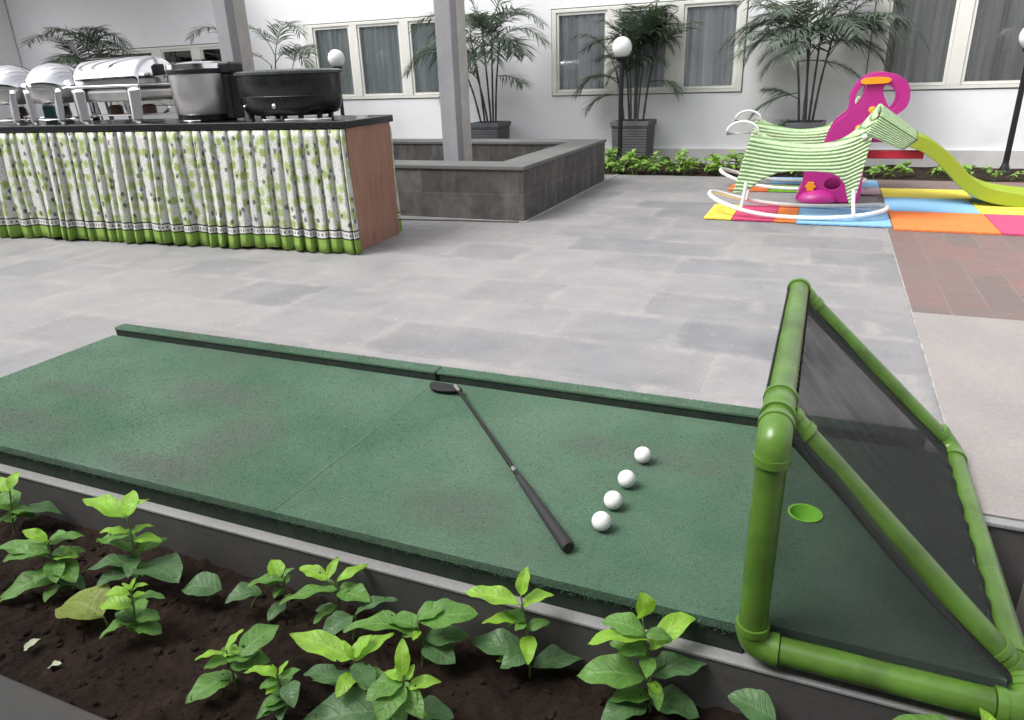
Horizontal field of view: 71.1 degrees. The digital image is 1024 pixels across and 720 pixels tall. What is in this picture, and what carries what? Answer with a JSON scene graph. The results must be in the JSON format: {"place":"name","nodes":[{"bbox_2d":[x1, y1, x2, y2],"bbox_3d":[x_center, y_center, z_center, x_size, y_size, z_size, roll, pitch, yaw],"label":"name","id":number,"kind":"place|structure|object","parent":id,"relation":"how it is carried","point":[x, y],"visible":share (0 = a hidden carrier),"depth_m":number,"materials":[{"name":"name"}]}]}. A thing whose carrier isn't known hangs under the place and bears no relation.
{"place":"outdoors","nodes":[
{"label":"outdoors","id":0,"kind":"place"},
{"bbox_2d":[0,675,105,719],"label":"path","id":1,"kind":"structure","parent":0,"point":[19,701],"depth_m":1.41,"materials":[{"name":"grey concrete"}]},
{"bbox_2d":[0,509,748,719],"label":"soil","id":2,"kind":"structure","parent":0,"point":[281,647],"depth_m":1.54,"materials":[{"name":"brown soil"}]},
{"bbox_2d":[0,472,62,532],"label":"seedling","id":3,"kind":"object","parent":2,"relation":"on","point":[9,498],"visible":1,"depth_m":1.98,"materials":[{"name":"green plant"}]},
{"bbox_2d":[24,639,39,650],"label":"fallen leaf","id":4,"kind":"object","parent":2,"relation":"on","point":[31,642],"visible":1,"depth_m":1.58,"materials":[{"name":"beige plant"}]},
{"bbox_2d":[0,528,86,602],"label":"seedling","id":5,"kind":"object","parent":2,"relation":"on","point":[63,569],"visible":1,"depth_m":1.72,"materials":[{"name":"green plant"}]},
{"bbox_2d":[48,660,61,667],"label":"fallen leaf","id":6,"kind":"object","parent":2,"relation":"on","point":[54,663],"visible":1,"depth_m":1.52,"materials":[{"name":"beige plant"}]},
{"bbox_2d":[55,583,110,627],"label":"seedling","id":7,"kind":"object","parent":2,"relation":"on","point":[80,605],"visible":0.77,"depth_m":1.64,"materials":[{"name":"green plant"}]},
{"bbox_2d":[98,578,164,640],"bbox_3d":[-0.840,0.557,1.569,0.121,0.181,0.126,18,29,41],"label":"seedling","id":8,"kind":"object","parent":2,"relation":"on","point":[135,615],"visible":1,"depth_m":1.57,"materials":[{"name":"green plant"}]},
{"bbox_2d":[82,490,182,591],"bbox_3d":[-0.910,0.459,1.715,0.277,0.260,0.136,1,22,8],"label":"seedling","id":9,"kind":"object","parent":2,"relation":"on","point":[167,568],"visible":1,"depth_m":1.71,"materials":[{"name":"green plant"}]},
{"bbox_2d":[181,571,221,602],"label":"seedling","id":10,"kind":"object","parent":2,"relation":"on","point":[205,583],"visible":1,"depth_m":1.68,"materials":[{"name":"green plant"}]},
{"bbox_2d":[185,623,278,703],"bbox_3d":[-0.559,0.620,1.442,0.166,0.141,0.119,-2,22,1],"label":"seedling","id":11,"kind":"object","parent":2,"relation":"on","point":[247,653],"visible":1,"depth_m":1.43,"materials":[{"name":"green plant"}]},
{"bbox_2d":[225,582,261,607],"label":"seedling","id":12,"kind":"object","parent":2,"relation":"on","point":[241,591],"visible":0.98,"depth_m":1.64,"materials":[{"name":"green plant"}]},
{"bbox_2d":[247,559,294,621],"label":"seedling","id":13,"kind":"object","parent":2,"relation":"on","point":[275,568],"visible":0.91,"depth_m":1.63,"materials":[{"name":"green plant"}]},
{"bbox_2d":[243,660,300,719],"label":"seedling","id":14,"kind":"object","parent":2,"relation":"on","point":[283,689],"visible":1,"depth_m":1.37,"materials":[{"name":"green plant"}]},
{"bbox_2d":[279,556,370,623],"bbox_3d":[-0.406,0.537,1.611,0.202,0.158,0.100,-1,22,3],"label":"seedling","id":15,"kind":"object","parent":2,"relation":"on","point":[349,591],"visible":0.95,"depth_m":1.59,"materials":[{"name":"green plant"}]},
{"bbox_2d":[289,629,393,697],"bbox_3d":[-0.329,0.618,1.387,0.225,0.169,0.110,0,22,5],"label":"seedling","id":16,"kind":"object","parent":2,"relation":"on","point":[359,674],"visible":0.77,"depth_m":1.38,"materials":[{"name":"green plant"}]},
{"bbox_2d":[323,596,396,639],"bbox_3d":[-0.330,0.579,1.560,0.172,0.115,0.052,-13,24,-25],"label":"seedling","id":17,"kind":"object","parent":2,"relation":"on","point":[336,622],"visible":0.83,"depth_m":1.54,"materials":[{"name":"green plant"}]},
{"bbox_2d":[303,638,453,719],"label":"seedling","id":18,"kind":"object","parent":2,"relation":"on","point":[386,694],"visible":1,"depth_m":1.31,"materials":[{"name":"green plant"}]},
{"bbox_2d":[343,598,477,666],"bbox_3d":[-0.210,0.578,1.500,0.273,0.151,0.103,5,23,17],"label":"seedling","id":19,"kind":"object","parent":2,"relation":"on","point":[440,616],"visible":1,"depth_m":1.48,"materials":[{"name":"green plant"}]},
{"bbox_2d":[465,567,583,678],"bbox_3d":[0.034,0.542,1.419,0.260,0.263,0.114,0,22,5],"label":"seedling","id":20,"kind":"object","parent":2,"relation":"on","point":[511,649],"visible":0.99,"depth_m":1.43,"materials":[{"name":"green plant"}]},
{"bbox_2d":[576,591,706,719],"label":"seedling","id":21,"kind":"object","parent":2,"relation":"on","point":[626,634],"visible":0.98,"depth_m":1.34,"materials":[{"name":"green plant"}]},
{"bbox_2d":[728,688,775,719],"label":"seedling","id":22,"kind":"object","parent":2,"relation":"on","point":[753,704],"visible":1,"depth_m":1.28,"materials":[{"name":"green plant"}]},
{"bbox_2d":[892,707,995,719],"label":"seedling","id":23,"kind":"object","parent":2,"relation":"on","point":[985,714],"visible":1,"depth_m":1.19,"materials":[{"name":"green plant"}]},
{"bbox_2d":[0,174,1023,656],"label":"plaza","id":24,"kind":"structure","parent":0,"point":[654,284],"depth_m":3.56,"materials":[{"name":"grey tile"}]},
{"bbox_2d":[0,115,401,253],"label":"buffet table","id":25,"kind":"object","parent":24,"relation":"on","point":[325,186],"visible":1,"depth_m":4.63,"materials":[{"name":"fabric"}]},
{"bbox_2d":[0,65,52,124],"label":"chafing dish","id":26,"kind":"object","parent":25,"relation":"on","point":[12,79],"visible":0.74,"depth_m":5.05,"materials":[{"name":"metal"}]},
{"bbox_2d":[42,104,57,121],"bbox_3d":[-3.417,-1.834,5.319,0.100,0.125,0.060,5,23,18],"label":"can","id":27,"kind":"object","parent":25,"relation":"on","point":[49,110],"visible":0.76,"depth_m":5.29,"materials":[{"name":"teal metal"}]},
{"bbox_2d":[22,63,100,123],"bbox_3d":[-3.200,-1.887,5.060,0.398,0.398,0.398,5,23,18],"label":"chafing dish","id":28,"kind":"object","parent":25,"relation":"on","point":[41,79],"visible":0.89,"depth_m":4.92,"materials":[{"name":"metal"}]},
{"bbox_2d":[69,55,179,123],"bbox_3d":[-2.567,-1.843,4.875,0.692,0.411,0.448,5,23,18],"label":"chafing dish","id":29,"kind":"object","parent":25,"relation":"on","point":[132,75],"visible":0.81,"depth_m":4.73,"materials":[{"name":"metal"}]},
{"bbox_2d":[165,59,244,121],"bbox_3d":[-1.988,-1.768,4.687,0.494,0.376,0.438,5,23,18],"label":"rice cooker","id":30,"kind":"object","parent":25,"relation":"on","point":[203,90],"visible":0.97,"depth_m":4.55,"materials":[{"name":"silver metal"}]},
{"bbox_2d":[233,68,341,120],"bbox_3d":[-1.397,-1.676,4.513,0.732,0.297,0.454,5,23,18],"label":"soup kettle","id":31,"kind":"object","parent":25,"relation":"on","point":[300,93],"visible":0.97,"depth_m":4.33,"materials":[{"name":"black metal"}]},
{"bbox_2d":[262,118,330,120],"bbox_3d":[-1.348,-1.479,4.402,0.488,0.008,0.083,4,23,15],"label":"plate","id":32,"kind":"object","parent":25,"relation":"on","point":[294,119],"visible":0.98,"depth_m":4.38,"materials":[{"name":"white plastic"}]},
{"bbox_2d":[401,219,518,222],"bbox_3d":[-0.550,-1.042,5.331,1.249,0.009,0.018,4,23,16],"label":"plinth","id":33,"kind":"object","parent":24,"relation":"on","point":[462,220],"visible":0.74,"depth_m":5.28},
{"bbox_2d":[391,139,605,220],"bbox_3d":[-1.927,-1.854,6.972,5.260,0.392,2.124,7,24,22],"label":"stone planter","id":34,"kind":"object","parent":24,"relation":"on","point":[512,179],"visible":0.49,"depth_m":5.43,"materials":[{"name":"stone"}]},
{"bbox_2d":[212,0,259,116],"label":"pergola post","id":35,"kind":"object","parent":34,"relation":"on","point":[231,22],"visible":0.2,"depth_m":6.58,"materials":[{"name":"white paint"}]},
{"bbox_2d":[433,0,472,160],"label":"pergola post","id":36,"kind":"object","parent":34,"relation":"on","point":[450,30],"visible":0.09,"depth_m":5.90,"materials":[{"name":"white paint"}]},
{"bbox_2d":[0,323,1006,686],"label":"putting mat","id":37,"kind":"object","parent":24,"relation":"on","point":[398,463],"visible":0.81,"depth_m":1.94,"materials":[{"name":"green carpet"}]},
{"bbox_2d":[430,382,573,552],"bbox_3d":[-0.042,0.232,1.936,0.090,0.032,0.963,-11,23,-21],"label":"golf putter","id":38,"kind":"object","parent":37,"relation":"on","point":[564,541],"visible":1,"depth_m":1.71,"materials":[{"name":"black metal"}]},
{"bbox_2d":[592,511,610,530],"bbox_3d":[0.198,0.357,1.585,0.044,0.044,0.044,-37,34,-16],"label":"golf ball","id":39,"kind":"object","parent":37,"relation":"on","point":[601,520],"visible":1,"depth_m":1.57,"materials":[{"name":"white plastic"}]},
{"bbox_2d":[604,491,622,509],"bbox_3d":[0.235,0.325,1.661,0.044,0.044,0.044,-48,38,-13],"label":"golf ball","id":40,"kind":"object","parent":37,"relation":"on","point":[613,500],"visible":1,"depth_m":1.65,"materials":[{"name":"white plastic"}]},
{"bbox_2d":[618,470,635,487],"bbox_3d":[0.280,0.290,1.746,0.044,0.044,0.044,13,26,30],"label":"golf ball","id":41,"kind":"object","parent":37,"relation":"on","point":[626,478],"visible":1,"depth_m":1.73,"materials":[{"name":"white plastic"}]},
{"bbox_2d":[634,446,650,462],"bbox_3d":[0.338,0.245,1.851,0.044,0.044,0.044,-8,21,9],"label":"golf ball","id":42,"kind":"object","parent":37,"relation":"on","point":[642,454],"visible":1,"depth_m":1.83,"materials":[{"name":"white plastic"}]},
{"bbox_2d":[401,174,618,222],"bbox_3d":[-1.830,-1.750,7.223,5.276,0.005,2.572,7,24,22],"label":"grout line","id":43,"kind":"object","parent":24,"relation":"on","point":[551,208],"visible":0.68,"depth_m":5.52,"materials":[{"name":"grey concrete"}]},
{"bbox_2d":[0,473,1023,719],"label":"kerb wall","id":44,"kind":"structure","parent":24,"relation":"on","point":[710,683],"depth_m":1.61,"materials":[{"name":"black concrete"}]},
{"bbox_2d":[0,464,1023,719],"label":"kerb","id":45,"kind":"structure","parent":44,"relation":"on","point":[744,660],"depth_m":1.48,"materials":[{"name":"grey concrete"}]},
{"bbox_2d":[984,515,1023,531],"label":"kerb","id":46,"kind":"structure","parent":44,"relation":"on","point":[997,522],"depth_m":1.65,"materials":[{"name":"grey concrete"}]},
{"bbox_2d":[704,204,739,219],"bbox_3d":[1.545,-1.089,5.251,0.186,0.010,0.568,7,24,22],"label":"foam tile","id":47,"kind":"object","parent":24,"relation":"on","point":[719,211],"visible":0.74,"depth_m":5.17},
{"bbox_2d":[728,184,768,190],"bbox_3d":[2.067,-1.501,6.234,0.326,0.010,0.318,7,24,22],"label":"foam tile","id":48,"kind":"object","parent":24,"relation":"on","point":[732,186],"visible":0.31,"depth_m":6.14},
{"bbox_2d":[731,205,778,221],"bbox_3d":[1.760,-1.061,5.162,0.276,0.010,0.573,7,24,22],"label":"foam tile","id":49,"kind":"object","parent":24,"relation":"on","point":[738,215],"visible":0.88,"depth_m":5.12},
{"bbox_2d":[768,185,798,191],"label":"foam tile","id":50,"kind":"object","parent":24,"relation":"on","point":[772,190],"visible":0.24,"depth_m":6.03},
{"bbox_2d":[719,96,866,190],"bbox_3d":[2.429,-1.837,6.048,1.289,0.727,0.511,7,24,22],"label":"rocking seat","id":51,"kind":"object","parent":50,"relation":"on","point":[811,136],"visible":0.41,"depth_m":5.97,"materials":[{"name":"green"}]},
{"bbox_2d":[774,207,798,222],"bbox_3d":[1.954,-1.036,5.081,0.138,0.010,0.578,7,24,22],"label":"foam tile","id":52,"kind":"object","parent":24,"relation":"on","point":[788,211],"visible":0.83,"depth_m":5.10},
{"bbox_2d":[770,177,802,183],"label":"foam tile","id":53,"kind":"object","parent":24,"relation":"on","point":[775,182],"visible":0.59,"depth_m":6.43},
{"bbox_2d":[796,208,891,227],"bbox_3d":[2.279,-0.989,4.936,0.572,0.010,0.608,7,24,22],"label":"foam tile","id":54,"kind":"object","parent":24,"relation":"on","point":[881,220],"visible":0.85,"depth_m":4.82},
{"bbox_2d":[707,104,917,219],"bbox_3d":[2.019,-1.369,4.914,1.289,0.727,0.511,7,24,22],"label":"rocking seat","id":55,"kind":"object","parent":54,"relation":"on","point":[843,159],"visible":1,"depth_m":4.77,"materials":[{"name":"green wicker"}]},
{"bbox_2d":[862,180,878,186],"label":"foam tile","id":56,"kind":"object","parent":24,"relation":"on","point":[868,183],"visible":0.55,"depth_m":6.15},
{"bbox_2d":[860,187,881,195],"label":"foam tile","id":57,"kind":"object","parent":24,"relation":"on","point":[874,191],"visible":0.9,"depth_m":5.81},
{"bbox_2d":[735,278,1023,719],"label":"mini goal","id":58,"kind":"object","parent":24,"relation":"on","point":[862,545],"visible":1,"depth_m":1.23,"materials":[{"name":"green plastic"}]},
{"bbox_2d":[872,180,946,424],"bbox_3d":[2.161,-0.628,4.063,0.006,0.004,5.565,7,24,22],"label":"paving joint","id":59,"kind":"object","parent":24,"relation":"on","point":[935,392],"visible":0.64,"depth_m":2.72,"materials":[{"name":"grey concrete"}]},
{"bbox_2d":[796,71,1023,207],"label":"toy slide","id":60,"kind":"object","parent":24,"relation":"on","point":[820,187],"visible":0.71,"depth_m":5.14,"materials":[{"name":"plastic"}]},
{"bbox_2d":[604,162,1023,182],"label":"bed soil","id":61,"kind":"structure","parent":0,"point":[920,174],"depth_m":6.99,"materials":[{"name":"brown soil"}]},
{"bbox_2d":[20,24,150,119],"bbox_3d":[-5.969,-3.706,9.996,2.265,1.851,1.132,7,24,22],"label":"potted palm","id":62,"kind":"object","parent":61,"relation":"on","point":[70,58],"visible":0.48,"depth_m":9.73,"materials":[{"name":"plant"}]},
{"bbox_2d":[185,19,321,116],"bbox_3d":[-3.270,-3.494,9.345,2.096,1.703,0.676,7,24,22],"label":"potted palm","id":63,"kind":"object","parent":61,"relation":"on","point":[297,49],"visible":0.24,"depth_m":8.90,"materials":[{"name":"plant"}]},
{"bbox_2d":[328,49,344,114],"bbox_3d":[-2.143,-3.171,9.023,0.206,1.368,0.206,7,24,22],"label":"globe lamp","id":64,"kind":"object","parent":61,"relation":"on","point":[336,58],"visible":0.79,"depth_m":8.75,"materials":[{"name":"white glass"}]},
{"bbox_2d":[401,0,552,138],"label":"potted palm","id":65,"kind":"object","parent":61,"relation":"on","point":[490,129],"visible":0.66,"depth_m":7.98,"materials":[{"name":"plant"}]},
{"bbox_2d":[604,162,620,171],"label":"bed plant","id":66,"kind":"object","parent":61,"relation":"on","point":[609,166],"visible":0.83,"depth_m":7.63,"materials":[{"name":"green plant"}]},
{"bbox_2d":[605,147,621,169],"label":"bed plant","id":67,"kind":"object","parent":61,"relation":"on","point":[610,154],"visible":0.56,"depth_m":7.81,"materials":[{"name":"green plant"}]},
{"bbox_2d":[605,158,629,173],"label":"bed plant","id":68,"kind":"object","parent":61,"relation":"on","point":[622,168],"visible":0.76,"depth_m":7.46,"materials":[{"name":"green plant"}]},
{"bbox_2d":[612,36,631,169],"bbox_3d":[1.159,-2.698,7.628,0.206,1.368,0.206,7,24,22],"label":"globe lamp","id":69,"kind":"object","parent":61,"relation":"on","point":[621,47],"visible":0.96,"depth_m":7.48,"materials":[{"name":"white glass"}]},
{"bbox_2d":[618,149,648,174],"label":"bed plant","id":70,"kind":"object","parent":61,"relation":"on","point":[632,156],"visible":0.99,"depth_m":7.35,"materials":[{"name":"green plant"}]},
{"bbox_2d":[568,0,707,160],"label":"potted palm","id":71,"kind":"object","parent":61,"relation":"on","point":[637,134],"visible":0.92,"depth_m":7.67,"materials":[{"name":"plant"}]},
{"bbox_2d":[636,151,660,171],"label":"bed plant","id":72,"kind":"object","parent":61,"relation":"on","point":[654,157],"visible":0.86,"depth_m":7.52,"materials":[{"name":"green plant"}]},
{"bbox_2d":[648,162,673,174],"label":"bed plant","id":73,"kind":"object","parent":61,"relation":"on","point":[653,168],"visible":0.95,"depth_m":7.34,"materials":[{"name":"green plant"}]},
{"bbox_2d":[658,151,688,173],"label":"bed plant","id":74,"kind":"object","parent":61,"relation":"on","point":[677,168],"visible":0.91,"depth_m":7.30,"materials":[{"name":"green plant"}]},
{"bbox_2d":[680,157,699,175],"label":"bed plant","id":75,"kind":"object","parent":61,"relation":"on","point":[687,162],"visible":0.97,"depth_m":7.18,"materials":[{"name":"green plant"}]},
{"bbox_2d":[675,148,704,171],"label":"bed plant","id":76,"kind":"object","parent":61,"relation":"on","point":[683,149],"visible":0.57,"depth_m":7.41,"materials":[{"name":"green plant"}]},
{"bbox_2d":[699,162,719,174],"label":"bed plant","id":77,"kind":"object","parent":61,"relation":"on","point":[706,168],"visible":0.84,"depth_m":7.19,"materials":[{"name":"green plant"}]},
{"bbox_2d":[698,155,726,171],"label":"bed plant","id":78,"kind":"object","parent":61,"relation":"on","point":[705,163],"visible":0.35,"depth_m":7.51,"materials":[{"name":"green plant"}]},
{"bbox_2d":[705,153,738,176],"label":"bed plant","id":79,"kind":"object","parent":61,"relation":"on","point":[714,158],"visible":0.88,"depth_m":7.08,"materials":[{"name":"green plant"}]},
{"bbox_2d":[722,150,742,174],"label":"bed plant","id":80,"kind":"object","parent":61,"relation":"on","point":[736,158],"visible":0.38,"depth_m":7.05,"materials":[{"name":"green plant"}]},
{"bbox_2d":[715,0,930,128],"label":"potted palm","id":81,"kind":"object","parent":61,"relation":"on","point":[807,32],"visible":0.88,"depth_m":6.79,"materials":[{"name":"plant"}]},
{"bbox_2d":[865,164,884,177],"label":"bed plant","id":82,"kind":"object","parent":61,"relation":"on","point":[873,171],"visible":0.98,"depth_m":6.70,"materials":[{"name":"green plant"}]},
{"bbox_2d":[877,166,901,178],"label":"bed plant","id":83,"kind":"object","parent":61,"relation":"on","point":[891,173],"visible":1,"depth_m":6.58,"materials":[{"name":"green plant"}]},
{"bbox_2d":[895,160,913,177],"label":"bed plant","id":84,"kind":"object","parent":61,"relation":"on","point":[907,170],"visible":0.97,"depth_m":6.62,"materials":[{"name":"green plant"}]},
{"bbox_2d":[927,167,946,177],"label":"bed plant","id":85,"kind":"object","parent":61,"relation":"on","point":[937,170],"visible":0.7,"depth_m":6.53,"materials":[{"name":"green plant"}]},
{"bbox_2d":[962,164,976,175],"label":"bed plant","id":86,"kind":"object","parent":61,"relation":"on","point":[967,167],"visible":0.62,"depth_m":6.36,"materials":[{"name":"green plant"}]},
{"bbox_2d":[980,165,1005,180],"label":"bed plant","id":87,"kind":"object","parent":61,"relation":"on","point":[989,171],"visible":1,"depth_m":6.27,"materials":[{"name":"green plant"}]},
{"bbox_2d":[998,28,1023,174],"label":"globe lamp","id":88,"kind":"object","parent":61,"relation":"on","point":[1004,167],"visible":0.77,"depth_m":6.42,"materials":[{"name":"black metal"}]},
{"bbox_2d":[1010,171,1023,179],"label":"bed plant","id":89,"kind":"object","parent":61,"relation":"on","point":[1016,174],"visible":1,"depth_m":6.24,"materials":[{"name":"green plant"}]},
{"bbox_2d":[873,180,1023,320],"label":"red tile paving","id":90,"kind":"structure","parent":0,"point":[970,275],"depth_m":3.63,"materials":[{"name":"red tile"}]},
{"bbox_2d":[880,188,972,200],"bbox_3d":[3.255,-1.311,5.654,0.602,0.010,0.463,7,24,22],"label":"foam tile","id":91,"kind":"object","parent":90,"relation":"on","point":[925,193],"visible":0.94,"depth_m":5.63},
{"bbox_2d":[883,197,980,213],"bbox_3d":[3.029,-1.124,5.206,0.564,0.010,0.593,7,24,22],"label":"foam tile","id":92,"kind":"object","parent":90,"relation":"on","point":[932,205],"visible":0.92,"depth_m":5.18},
{"bbox_2d":[888,211,1000,234],"bbox_3d":[2.791,-0.901,4.670,0.574,0.010,0.648,7,24,22],"label":"foam tile","id":93,"kind":"object","parent":90,"relation":"on","point":[968,223],"visible":1,"depth_m":4.62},
{"bbox_2d":[969,194,988,202],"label":"foam tile","id":94,"kind":"object","parent":90,"relation":"on","point":[976,200],"visible":0.07,"depth_m":5.29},
{"bbox_2d":[971,202,1023,214],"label":"foam tile","id":95,"kind":"object","parent":90,"relation":"on","point":[986,208],"visible":0.64,"depth_m":4.96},
{"bbox_2d":[984,214,1023,235],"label":"foam tile","id":96,"kind":"object","parent":90,"relation":"on","point":[1012,225],"visible":0.99,"depth_m":4.54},
{"bbox_2d":[913,312,1023,520],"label":"concrete paving","id":97,"kind":"structure","parent":0,"point":[976,365],"depth_m":2.28,"materials":[{"name":"grey concrete"}]},
{"bbox_2d":[1015,583,1023,637],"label":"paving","id":98,"kind":"structure","parent":0,"point":[1019,611],"depth_m":1.67,"materials":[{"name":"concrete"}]},
{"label":"ground","id":99,"kind":"structure","parent":0,"visible":0},
{"bbox_2d":[0,0,1023,168],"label":"hotel building","id":100,"kind":"structure","parent":99,"relation":"on","point":[963,79],"depth_m":8.13,"materials":[{"name":"white paint"}]},
{"bbox_2d":[103,43,221,106],"bbox_3d":[-4.951,-4.208,10.609,2.750,0.810,0.252,7,24,22],"label":"window","id":101,"kind":"structure","parent":100,"relation":"in","point":[210,51],"depth_m":10.36,"materials":[{"name":"beige paint"}]},
{"bbox_2d":[303,16,439,100],"bbox_3d":[-1.630,-3.869,9.244,2.300,0.945,0.252,7,24,22],"label":"window","id":102,"kind":"structure","parent":100,"relation":"in","point":[376,53],"depth_m":9.20,"materials":[{"name":"beige paint"}]},
{"bbox_2d":[551,0,748,96],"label":"window","id":103,"kind":"structure","parent":100,"relation":"in","point":[695,65],"depth_m":7.87,"materials":[{"name":"beige paint"}]},
{"bbox_2d":[863,0,1023,90],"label":"window","id":104,"kind":"structure","parent":100,"relation":"in","point":[972,44],"depth_m":6.85,"materials":[{"name":"beige paint"}]}
]}

